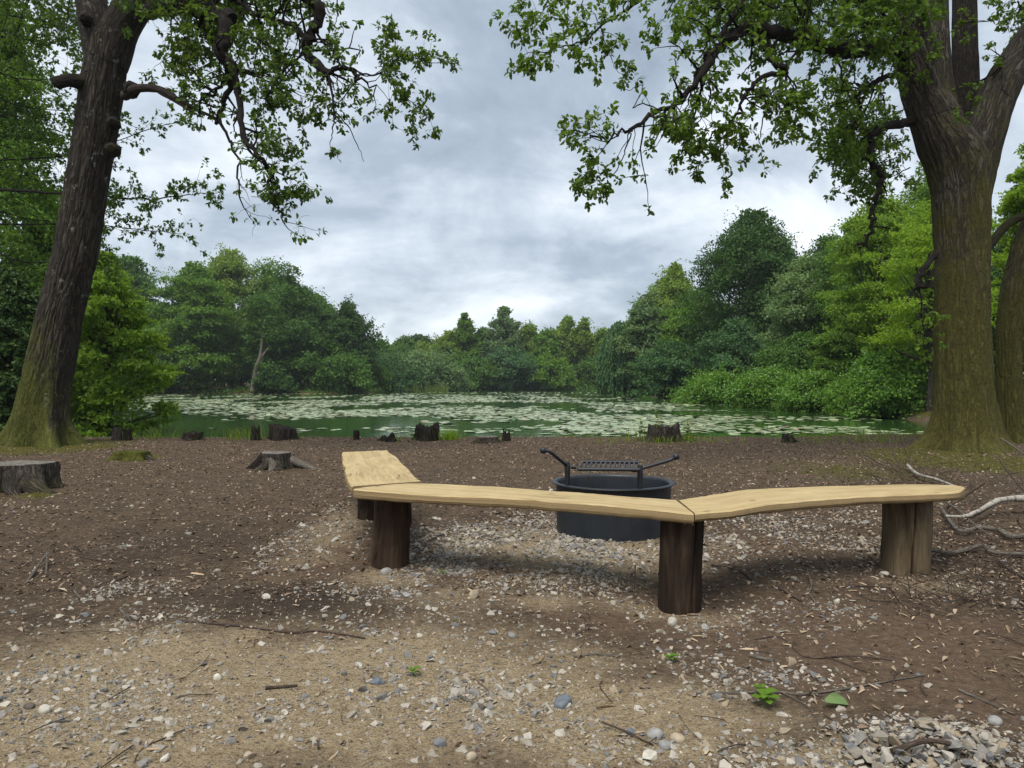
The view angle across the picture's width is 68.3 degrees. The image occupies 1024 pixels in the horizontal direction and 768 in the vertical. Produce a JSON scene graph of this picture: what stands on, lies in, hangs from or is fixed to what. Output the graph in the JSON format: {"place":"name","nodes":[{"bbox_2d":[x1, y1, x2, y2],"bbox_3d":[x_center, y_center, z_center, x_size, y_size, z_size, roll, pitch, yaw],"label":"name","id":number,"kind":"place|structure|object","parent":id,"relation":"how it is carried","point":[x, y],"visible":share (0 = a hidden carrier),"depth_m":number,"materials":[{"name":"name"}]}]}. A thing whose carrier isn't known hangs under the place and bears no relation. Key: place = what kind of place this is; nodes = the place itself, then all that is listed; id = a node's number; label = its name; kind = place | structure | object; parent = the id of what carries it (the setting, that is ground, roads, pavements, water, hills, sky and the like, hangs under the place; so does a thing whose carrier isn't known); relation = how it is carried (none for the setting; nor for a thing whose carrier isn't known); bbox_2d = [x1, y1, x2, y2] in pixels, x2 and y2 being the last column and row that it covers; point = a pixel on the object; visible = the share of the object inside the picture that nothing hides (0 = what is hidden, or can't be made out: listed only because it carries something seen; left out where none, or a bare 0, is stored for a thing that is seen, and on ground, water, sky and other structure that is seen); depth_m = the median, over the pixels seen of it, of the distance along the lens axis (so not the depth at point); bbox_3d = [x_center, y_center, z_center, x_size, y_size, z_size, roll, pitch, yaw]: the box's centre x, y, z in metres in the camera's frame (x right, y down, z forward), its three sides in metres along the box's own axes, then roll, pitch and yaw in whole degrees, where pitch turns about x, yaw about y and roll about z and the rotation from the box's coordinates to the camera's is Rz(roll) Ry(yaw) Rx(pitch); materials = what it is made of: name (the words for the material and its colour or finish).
{"place":"outdoors","nodes":[
{"label":"outdoors","id":0,"kind":"place"},
{"bbox_2d":[73,390,927,437],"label":"water","id":1,"kind":"structure","parent":0,"point":[201,422],"depth_m":35.25,"materials":[{"name":"green liquid"}]},
{"bbox_2d":[386,383,448,391],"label":"reeds","id":2,"kind":"object","parent":1,"relation":"in","point":[435,388],"visible":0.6,"depth_m":126.54,"materials":[{"name":"plant"}]},
{"bbox_2d":[115,392,918,431],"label":"lily pads","id":3,"kind":"object","parent":1,"relation":"on","point":[575,425],"visible":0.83,"depth_m":41.55,"materials":[{"name":"plant"}]},
{"bbox_2d":[0,383,1023,767],"bbox_3d":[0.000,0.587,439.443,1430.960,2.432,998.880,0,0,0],"label":"ground","id":4,"kind":"structure","parent":0,"point":[892,631],"depth_m":4.09,"materials":[{"name":"soil"}]},
{"bbox_2d":[0,460,65,494],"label":"tree stump","id":5,"kind":"object","parent":4,"relation":"on","point":[17,477],"visible":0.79,"depth_m":8.49,"materials":[{"name":"wood"}]},
{"bbox_2d":[0,2,67,293],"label":"broadleaf tree","id":6,"kind":"object","parent":4,"relation":"on","point":[5,201],"visible":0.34,"depth_m":30.06,"materials":[{"name":"green plant"}]},
{"bbox_2d":[0,264,72,432],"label":"yew tree","id":7,"kind":"object","parent":4,"relation":"on","point":[18,304],"visible":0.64,"depth_m":23.13,"materials":[{"name":"green plant"}]},
{"bbox_2d":[25,552,47,583],"bbox_3d":[-3.082,1.202,4.959,0.095,0.076,0.596,0,0,-23],"label":"fallen stick","id":8,"kind":"object","parent":4,"relation":"on","point":[37,567],"visible":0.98,"depth_m":4.98,"materials":[{"name":"grey wood"}]},
{"bbox_2d":[0,183,134,419],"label":"broadleaf tree","id":9,"kind":"object","parent":4,"relation":"on","point":[46,251],"visible":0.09,"depth_m":32.97,"materials":[{"name":"green plant"}]},
{"bbox_2d":[0,0,225,298],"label":"beech tree","id":10,"kind":"object","parent":4,"relation":"on","point":[29,89],"visible":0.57,"depth_m":19.37,"materials":[{"name":"green plant"}]},
{"bbox_2d":[73,246,155,409],"bbox_3d":[-23.057,-3.202,40.002,8.222,10.742,8.109,0,0,0],"label":"broadleaf tree","id":11,"kind":"object","parent":4,"relation":"on","point":[130,405],"depth_m":40.24,"materials":[{"name":"green plant"}]},
{"bbox_2d":[70,250,187,436],"bbox_3d":[-13.201,-0.867,24.905,4.899,7.142,4.597,0,0,0],"label":"maple tree","id":12,"kind":"object","parent":4,"relation":"on","point":[105,315],"visible":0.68,"depth_m":24.57,"materials":[{"name":"green plant"}]},
{"bbox_2d":[104,450,156,460],"bbox_3d":[-6.053,1.158,12.027,0.883,0.223,0.633,0,0,30],"label":"tree stump","id":13,"kind":"object","parent":4,"relation":"on","point":[133,455],"visible":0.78,"depth_m":11.90,"materials":[{"name":"plant"}]},
{"bbox_2d":[112,253,188,374],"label":"broadleaf tree","id":14,"kind":"object","parent":4,"relation":"on","point":[137,273],"visible":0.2,"depth_m":118.58,"materials":[{"name":"green plant"}]},
{"bbox_2d":[180,431,205,440],"bbox_3d":[-6.933,1.140,16.399,0.493,0.233,0.458,0,0,42],"label":"tree stump","id":15,"kind":"object","parent":4,"relation":"on","point":[191,436],"visible":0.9,"depth_m":16.23,"materials":[{"name":"wood"}]},
{"bbox_2d":[129,260,257,389],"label":"broadleaf tree","id":16,"kind":"object","parent":4,"relation":"on","point":[195,318],"visible":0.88,"depth_m":110.58,"materials":[{"name":"green plant"}]},
{"bbox_2d":[192,242,269,387],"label":"oak tree","id":17,"kind":"object","parent":4,"relation":"on","point":[232,273],"visible":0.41,"depth_m":127.99,"materials":[{"name":"green plant"}]},
{"bbox_2d":[0,0,462,448],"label":"oak tree","id":18,"kind":"object","parent":4,"relation":"on","point":[40,414],"visible":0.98,"depth_m":14.45,"materials":[{"name":"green plant"}]},
{"bbox_2d":[203,423,267,441],"bbox_3d":[-5.878,1.030,16.641,1.697,0.435,1.529,0,0,16],"label":"grass tuft","id":19,"kind":"object","parent":4,"relation":"on","point":[241,436],"visible":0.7,"depth_m":16.47,"materials":[{"name":"plant"}]},
{"bbox_2d":[243,293,290,390],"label":"leaning tree","id":20,"kind":"object","parent":4,"relation":"on","point":[267,317],"visible":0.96,"depth_m":110.62,"materials":[{"name":"green plant"}]},
{"bbox_2d":[236,257,301,352],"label":"broadleaf tree","id":21,"kind":"object","parent":4,"relation":"on","point":[266,274],"visible":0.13,"depth_m":130.35,"materials":[{"name":"green plant"}]},
{"bbox_2d":[179,619,364,638],"bbox_3d":[-1.248,1.256,3.881,1.056,0.033,0.078,0,0,10],"label":"fallen stick","id":22,"kind":"object","parent":4,"relation":"on","point":[265,629],"visible":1,"depth_m":3.86,"materials":[{"name":"wood"}]},
{"bbox_2d":[247,363,298,392],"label":"shrub","id":23,"kind":"object","parent":4,"relation":"on","point":[269,381],"visible":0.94,"depth_m":109.89,"materials":[{"name":"green plant"}]},
{"bbox_2d":[229,256,329,386],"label":"broadleaf tree","id":24,"kind":"object","parent":4,"relation":"on","point":[298,303],"visible":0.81,"depth_m":114.53,"materials":[{"name":"green plant"}]},
{"bbox_2d":[266,424,299,440],"bbox_3d":[-5.005,1.098,16.511,0.610,0.461,0.704,0,0,-34],"label":"tree stump","id":25,"kind":"object","parent":4,"relation":"on","point":[280,432],"visible":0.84,"depth_m":16.29,"materials":[{"name":"wood"}]},
{"bbox_2d":[245,451,321,470],"bbox_3d":[-3.245,1.148,10.794,1.228,0.345,0.693,0,0,31],"label":"tree stump","id":26,"kind":"object","parent":4,"relation":"on","point":[274,460],"visible":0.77,"depth_m":10.83,"materials":[{"name":"wood"}]},
{"bbox_2d":[312,295,340,330],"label":"broadleaf tree","id":27,"kind":"object","parent":4,"relation":"on","point":[326,316],"visible":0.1,"depth_m":126.03,"materials":[{"name":"green plant"}]},
{"bbox_2d":[297,349,377,392],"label":"shrub","id":28,"kind":"object","parent":4,"relation":"on","point":[346,371],"visible":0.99,"depth_m":112.40,"materials":[{"name":"green plant"}]},
{"bbox_2d":[317,294,388,366],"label":"oak tree","id":29,"kind":"object","parent":4,"relation":"on","point":[349,328],"visible":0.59,"depth_m":120.03,"materials":[{"name":"green plant"}]},
{"bbox_2d":[366,357,395,389],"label":"willow bush","id":30,"kind":"object","parent":4,"relation":"on","point":[380,372],"visible":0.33,"depth_m":124.66,"materials":[{"name":"green plant"}]},
{"bbox_2d":[366,335,402,357],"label":"willow bush","id":31,"kind":"object","parent":4,"relation":"on","point":[382,342],"visible":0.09,"depth_m":139.13,"materials":[{"name":"green plant"}]},
{"bbox_2d":[372,346,414,374],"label":"willow bush","id":32,"kind":"object","parent":4,"relation":"on","point":[390,360],"visible":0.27,"depth_m":130.87,"materials":[{"name":"green plant"}]},
{"bbox_2d":[382,357,438,391],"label":"willow bush","id":33,"kind":"object","parent":4,"relation":"on","point":[412,376],"visible":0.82,"depth_m":127.16,"materials":[{"name":"green plant"}]},
{"bbox_2d":[402,333,436,345],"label":"broadleaf tree","id":34,"kind":"object","parent":4,"relation":"on","point":[416,337],"visible":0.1,"depth_m":193.01,"materials":[{"name":"green plant"}]},
{"bbox_2d":[411,422,441,441],"bbox_3d":[-1.880,1.094,16.515,0.646,0.540,0.723,0,0,40],"label":"tree stump","id":35,"kind":"object","parent":4,"relation":"on","point":[424,433],"visible":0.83,"depth_m":16.32,"materials":[{"name":"brown wood"}]},
{"bbox_2d":[385,338,469,391],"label":"willow bush","id":36,"kind":"object","parent":4,"relation":"on","point":[431,360],"visible":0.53,"depth_m":131.55,"materials":[{"name":"green plant"}]},
{"bbox_2d":[413,338,447,360],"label":"broadleaf tree","id":37,"kind":"object","parent":4,"relation":"on","point":[423,346],"visible":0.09,"depth_m":163.01,"materials":[{"name":"green plant"}]},
{"bbox_2d":[427,329,469,364],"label":"broadleaf tree","id":38,"kind":"object","parent":4,"relation":"on","point":[447,338],"visible":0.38,"depth_m":163.65,"materials":[{"name":"green plant"}]},
{"bbox_2d":[436,427,466,440],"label":"grass tuft","id":39,"kind":"object","parent":4,"relation":"on","point":[450,436],"visible":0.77,"depth_m":16.45,"materials":[{"name":"green plant"}]},
{"bbox_2d":[432,361,475,391],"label":"willow bush","id":40,"kind":"object","parent":4,"relation":"on","point":[462,386],"visible":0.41,"depth_m":134.07,"materials":[{"name":"green plant"}]},
{"bbox_2d":[445,312,479,361],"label":"spire tree","id":41,"kind":"object","parent":4,"relation":"on","point":[464,332],"visible":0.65,"depth_m":162.81,"materials":[{"name":"green plant"}]},
{"bbox_2d":[453,351,507,390],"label":"broadleaf tree","id":42,"kind":"object","parent":4,"relation":"on","point":[484,371],"visible":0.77,"depth_m":152.10,"materials":[{"name":"green plant"}]},
{"bbox_2d":[472,326,495,358],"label":"broadleaf tree","id":43,"kind":"object","parent":4,"relation":"on","point":[479,340],"visible":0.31,"depth_m":163.65,"materials":[{"name":"green plant"}]},
{"bbox_2d":[467,436,504,443],"bbox_3d":[-0.448,1.168,15.515,0.728,0.206,0.703,0,0,31],"label":"tree stump","id":44,"kind":"object","parent":4,"relation":"on","point":[487,439],"visible":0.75,"depth_m":15.39,"materials":[{"name":"wood"}]},
{"bbox_2d":[2,372,994,428],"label":"undergrowth","id":45,"kind":"object","parent":4,"relation":"on","point":[225,390],"visible":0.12,"depth_m":111.88,"materials":[{"name":"green plant"}]},
{"bbox_2d":[474,306,531,356],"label":"spire tree","id":46,"kind":"object","parent":4,"relation":"on","point":[503,325],"visible":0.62,"depth_m":162.09,"materials":[{"name":"green plant"}]},
{"bbox_2d":[0,510,1023,767],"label":"wood chips","id":47,"kind":"object","parent":4,"relation":"on","point":[692,638],"visible":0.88,"depth_m":3.66,"materials":[{"name":"wood"}]},
{"bbox_2d":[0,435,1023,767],"bbox_3d":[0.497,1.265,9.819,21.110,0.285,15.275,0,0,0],"label":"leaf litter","id":48,"kind":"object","parent":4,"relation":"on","point":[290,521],"visible":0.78,"depth_m":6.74,"materials":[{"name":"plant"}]},
{"bbox_2d":[0,445,1023,767],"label":"brushwood","id":49,"kind":"object","parent":4,"relation":"on","point":[936,563],"visible":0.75,"depth_m":4.75,"materials":[{"name":"grey plant"}]},
{"bbox_2d":[485,346,554,389],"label":"broadleaf tree","id":50,"kind":"object","parent":4,"relation":"on","point":[515,362],"visible":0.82,"depth_m":152.98,"materials":[{"name":"green plant"}]},
{"bbox_2d":[132,429,919,437],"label":"bank grass","id":51,"kind":"structure","parent":4,"relation":"on","point":[598,436],"depth_m":17.22,"materials":[{"name":"plant"}]},
{"bbox_2d":[518,319,538,354],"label":"broadleaf tree","id":52,"kind":"object","parent":4,"relation":"on","point":[529,330],"visible":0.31,"depth_m":165.64,"materials":[{"name":"green plant"}]},
{"bbox_2d":[525,326,568,364],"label":"broadleaf tree","id":53,"kind":"object","parent":4,"relation":"on","point":[542,340],"visible":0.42,"depth_m":161.43,"materials":[{"name":"green plant"}]},
{"bbox_2d":[520,344,586,389],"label":"broadleaf tree","id":54,"kind":"object","parent":4,"relation":"on","point":[557,372],"visible":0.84,"depth_m":153.89,"materials":[{"name":"green plant"}]},
{"bbox_2d":[89,328,1023,389],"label":"woodland","id":55,"kind":"object","parent":4,"relation":"on","point":[327,339],"visible":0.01,"depth_m":119.30,"materials":[{"name":"green plant"}]},
{"bbox_2d":[554,694,571,708],"bbox_3d":[0.204,1.293,3.061,0.065,0.051,0.083,6,14,37],"label":"stone","id":56,"kind":"object","parent":4,"relation":"on","point":[562,701],"visible":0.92,"depth_m":3.04,"materials":[{"name":"stone"}]},
{"bbox_2d":[551,314,585,367],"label":"broadleaf tree","id":57,"kind":"object","parent":4,"relation":"on","point":[566,335],"visible":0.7,"depth_m":163.49,"materials":[{"name":"green plant"}]},
{"bbox_2d":[571,354,598,388],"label":"broadleaf tree","id":58,"kind":"object","parent":4,"relation":"on","point":[585,369],"visible":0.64,"depth_m":155.55,"materials":[{"name":"green plant"}]},
{"bbox_2d":[573,316,597,366],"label":"broadleaf tree","id":59,"kind":"object","parent":4,"relation":"on","point":[589,347],"visible":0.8,"depth_m":164.11,"materials":[{"name":"green plant"}]},
{"bbox_2d":[590,323,607,358],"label":"broadleaf tree","id":60,"kind":"object","parent":4,"relation":"on","point":[599,334],"visible":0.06,"depth_m":166.34,"materials":[{"name":"green plant"}]},
{"bbox_2d":[540,447,679,541],"bbox_3d":[0.798,0.880,6.382,1.153,0.768,1.040,0,0,0],"label":"fire ring","id":61,"kind":"object","parent":4,"relation":"on","point":[613,528],"visible":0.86,"depth_m":6.00,"materials":[{"name":"black metal"}]},
{"bbox_2d":[595,321,645,394],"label":"weeping willow","id":62,"kind":"object","parent":4,"relation":"on","point":[609,360],"visible":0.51,"depth_m":98.88,"materials":[{"name":"green plant"}]},
{"bbox_2d":[599,290,681,385],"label":"broadleaf tree","id":63,"kind":"object","parent":4,"relation":"on","point":[643,314],"visible":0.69,"depth_m":95.45,"materials":[{"name":"green plant"}]},
{"bbox_2d":[642,749,657,760],"bbox_3d":[0.470,1.283,2.603,0.050,0.033,0.045,6,-3,-42],"label":"stone","id":64,"kind":"object","parent":4,"relation":"on","point":[649,755],"visible":1,"depth_m":2.60,"materials":[{"name":"stone"}]},
{"bbox_2d":[341,450,964,614],"bbox_3d":[0.205,1.083,5.793,5.590,0.744,2.388,0,0,31],"label":"log bench","id":65,"kind":"object","parent":4,"relation":"on","point":[386,488],"visible":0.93,"depth_m":4.96,"materials":[{"name":"brown wood"}]},
{"bbox_2d":[646,727,663,739],"bbox_3d":[0.525,1.287,2.769,0.063,0.052,0.052,-5,5,23],"label":"stone","id":66,"kind":"object","parent":4,"relation":"on","point":[653,733],"visible":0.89,"depth_m":2.75,"materials":[{"name":"stone"}]},
{"bbox_2d":[644,422,684,442],"bbox_3d":[3.225,1.069,15.925,0.778,0.554,0.892,0,0,28],"label":"tree stump","id":67,"kind":"object","parent":4,"relation":"on","point":[666,432],"visible":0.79,"depth_m":15.67,"materials":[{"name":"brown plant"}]},
{"bbox_2d":[618,329,711,396],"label":"broadleaf tree","id":68,"kind":"object","parent":4,"relation":"on","point":[659,374],"visible":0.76,"depth_m":78.03,"materials":[{"name":"green plant"}]},
{"bbox_2d":[646,260,697,332],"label":"broadleaf tree","id":69,"kind":"object","parent":4,"relation":"on","point":[671,278],"visible":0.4,"depth_m":98.75,"materials":[{"name":"green plant"}]},
{"bbox_2d":[649,286,733,370],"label":"broadleaf tree","id":70,"kind":"object","parent":4,"relation":"on","point":[674,323],"visible":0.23,"depth_m":82.62,"materials":[{"name":"green plant"}]},
{"bbox_2d":[659,359,746,404],"bbox_3d":[15.847,0.093,58.996,7.883,4.136,8.407,0,0,-19],"label":"shrub","id":71,"kind":"object","parent":4,"relation":"on","point":[702,388],"visible":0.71,"depth_m":57.55,"materials":[{"name":"green plant"}]},
{"bbox_2d":[693,317,764,379],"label":"broadleaf tree","id":72,"kind":"object","parent":4,"relation":"on","point":[731,342],"visible":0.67,"depth_m":67.83,"materials":[{"name":"green plant"}]},
{"bbox_2d":[649,205,836,367],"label":"broadleaf tree","id":73,"kind":"object","parent":4,"relation":"on","point":[751,253],"visible":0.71,"depth_m":74.08,"materials":[{"name":"green plant"}]},
{"bbox_2d":[489,0,1023,453],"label":"oak tree","id":74,"kind":"object","parent":4,"relation":"on","point":[958,113],"visible":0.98,"depth_m":13.43,"materials":[{"name":"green plant"}]},
{"bbox_2d":[715,359,812,408],"bbox_3d":[16.957,0.143,50.127,7.234,3.589,6.451,0,0,0],"label":"shrub","id":75,"kind":"object","parent":4,"relation":"on","point":[754,387],"visible":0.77,"depth_m":49.01,"materials":[{"name":"green plant"}]},
{"bbox_2d":[751,687,779,707],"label":"seedling","id":76,"kind":"object","parent":4,"relation":"on","point":[763,695],"visible":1,"depth_m":3.00,"materials":[{"name":"green plant"}]},
{"bbox_2d":[744,253,837,376],"bbox_3d":[23.886,-4.700,61.129,9.651,12.159,10.394,0,0,0],"label":"broadleaf tree","id":77,"kind":"object","parent":4,"relation":"on","point":[791,287],"visible":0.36,"depth_m":60.02,"materials":[{"name":"green plant"}]},
{"bbox_2d":[748,321,835,375],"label":"broadleaf tree","id":78,"kind":"object","parent":4,"relation":"on","point":[784,352],"visible":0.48,"depth_m":55.93,"materials":[{"name":"green plant"}]},
{"bbox_2d":[763,360,848,411],"bbox_3d":[17.815,0.147,44.135,6.161,3.188,6.069,0,0,0],"label":"shrub","id":79,"kind":"object","parent":4,"relation":"on","point":[806,389],"visible":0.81,"depth_m":43.05,"materials":[{"name":"green plant"}]},
{"bbox_2d":[696,674,925,746],"bbox_3d":[1.223,1.268,3.149,0.941,0.047,0.605,0,0,-42],"label":"fallen stick","id":80,"kind":"object","parent":4,"relation":"on","point":[786,693],"visible":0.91,"depth_m":3.12,"materials":[{"name":"wood"}]},
{"bbox_2d":[788,233,840,336],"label":"broadleaf tree","id":81,"kind":"object","parent":4,"relation":"on","point":[820,248],"visible":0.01,"depth_m":73.18,"materials":[{"name":"green plant"}]},
{"bbox_2d":[755,636,891,660],"bbox_3d":[1.434,1.269,3.578,0.220,0.043,0.625,0,0,-42],"label":"fallen stick","id":82,"kind":"object","parent":4,"relation":"on","point":[793,648],"visible":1,"depth_m":3.49,"materials":[{"name":"wood"}]},
{"bbox_2d":[825,693,848,704],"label":"fallen leaf","id":83,"kind":"object","parent":4,"relation":"on","point":[835,698],"visible":1,"depth_m":2.97,"materials":[{"name":"plant"}]},
{"bbox_2d":[803,300,875,377],"bbox_3d":[21.946,-2.112,47.953,6.621,6.973,5.198,0,0,0],"label":"broadleaf tree","id":84,"kind":"object","parent":4,"relation":"on","point":[837,340],"visible":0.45,"depth_m":47.43,"materials":[{"name":"green plant"}]},
{"bbox_2d":[818,372,863,415],"bbox_3d":[17.368,0.606,38.970,3.407,2.548,3.084,0,0,0],"label":"shrub","id":85,"kind":"object","parent":4,"relation":"on","point":[830,397],"visible":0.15,"depth_m":38.72,"materials":[{"name":"green plant"}]},
{"bbox_2d":[796,214,923,372],"bbox_3d":[25.169,-5.612,55.371,8.840,14.201,10.152,0,0,-23],"label":"broadleaf tree","id":86,"kind":"object","parent":4,"relation":"on","point":[822,266],"visible":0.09,"depth_m":55.92,"materials":[{"name":"green plant"}]},
{"bbox_2d":[816,426,917,443],"bbox_3d":[7.690,1.059,16.135,1.974,0.434,2.253,0,0,0],"label":"grass tuft","id":87,"kind":"object","parent":4,"relation":"on","point":[864,432],"visible":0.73,"depth_m":16.22,"materials":[{"name":"plant"}]},
{"bbox_2d":[812,181,932,358],"bbox_3d":[20.739,-4.889,41.315,7.182,12.723,9.002,0,0,0],"label":"oak tree","id":88,"kind":"object","parent":4,"relation":"on","point":[893,209],"visible":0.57,"depth_m":41.31,"materials":[{"name":"green plant"}]},
{"bbox_2d":[826,334,930,418],"bbox_3d":[18.129,-0.422,36.207,5.913,4.144,5.844,0,0,0],"label":"shrub","id":89,"kind":"object","parent":4,"relation":"on","point":[881,379],"visible":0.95,"depth_m":34.97,"materials":[{"name":"green plant"}]},
{"bbox_2d":[852,198,1006,411],"bbox_3d":[18.800,-3.507,33.816,6.519,9.985,7.740,0,0,0],"label":"oak tree","id":90,"kind":"object","parent":4,"relation":"on","point":[908,239],"visible":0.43,"depth_m":33.81,"materials":[{"name":"green plant"}]},
{"bbox_2d":[906,464,952,484],"bbox_3d":[5.249,1.156,9.603,0.169,0.072,2.138,0,0,14],"label":"fallen branch","id":91,"kind":"object","parent":4,"relation":"on","point":[927,477],"visible":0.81,"depth_m":9.37,"materials":[{"name":"grey wood"}]},
{"bbox_2d":[863,160,999,355],"bbox_3d":[28.692,-7.055,51.804,10.792,16.803,12.318,0,0,0],"label":"broadleaf tree","id":92,"kind":"object","parent":4,"relation":"on","point":[922,192],"visible":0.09,"depth_m":51.28,"materials":[{"name":"green plant"}]},
{"bbox_2d":[932,544,1023,555],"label":"fallen branch","id":93,"kind":"object","parent":4,"relation":"on","point":[954,552],"visible":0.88,"depth_m":5.52,"materials":[{"name":"grey wood"}]},
{"bbox_2d":[939,506,1023,538],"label":"fallen branch","id":94,"kind":"object","parent":4,"relation":"on","point":[1003,532],"visible":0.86,"depth_m":6.20,"materials":[{"name":"wood"}]},
{"bbox_2d":[945,495,1023,517],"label":"fallen branch","id":95,"kind":"object","parent":94,"relation":"on","point":[1014,498],"visible":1,"depth_m":6.91,"materials":[{"name":"grey wood"}]},
{"bbox_2d":[958,689,1015,715],"bbox_3d":[1.865,1.251,2.970,0.014,0.013,0.248,0,0,-17],"label":"fallen stick","id":96,"kind":"object","parent":4,"relation":"on","point":[980,699],"visible":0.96,"depth_m":2.98,"materials":[{"name":"wood"}]},
{"bbox_2d":[991,143,1023,335],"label":"oak tree","id":97,"kind":"object","parent":4,"relation":"on","point":[1012,203],"visible":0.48,"depth_m":27.18,"materials":[{"name":"green plant"}]},
{"bbox_2d":[991,231,1023,386],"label":"broadleaf tree","id":98,"kind":"object","parent":4,"relation":"on","point":[998,273],"visible":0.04,"depth_m":39.49,"materials":[{"name":"green plant"}]},
{"bbox_2d":[0,469,1023,767],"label":"gravel","id":99,"kind":"structure","parent":0,"point":[986,747],"depth_m":3.23,"materials":[{"name":"grey gravel"}]},
{"bbox_2d":[890,737,965,753],"bbox_3d":[1.368,1.192,2.488,0.244,0.051,0.030,0,0,0],"label":"fallen stick","id":100,"kind":"object","parent":99,"relation":"on","point":[913,743],"visible":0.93,"depth_m":2.48,"materials":[{"name":"brown wood"}]},
{"bbox_2d":[0,0,1023,381],"label":"sky","id":101,"kind":"structure","parent":0,"point":[482,218],"materials":[{"name":"grey"}]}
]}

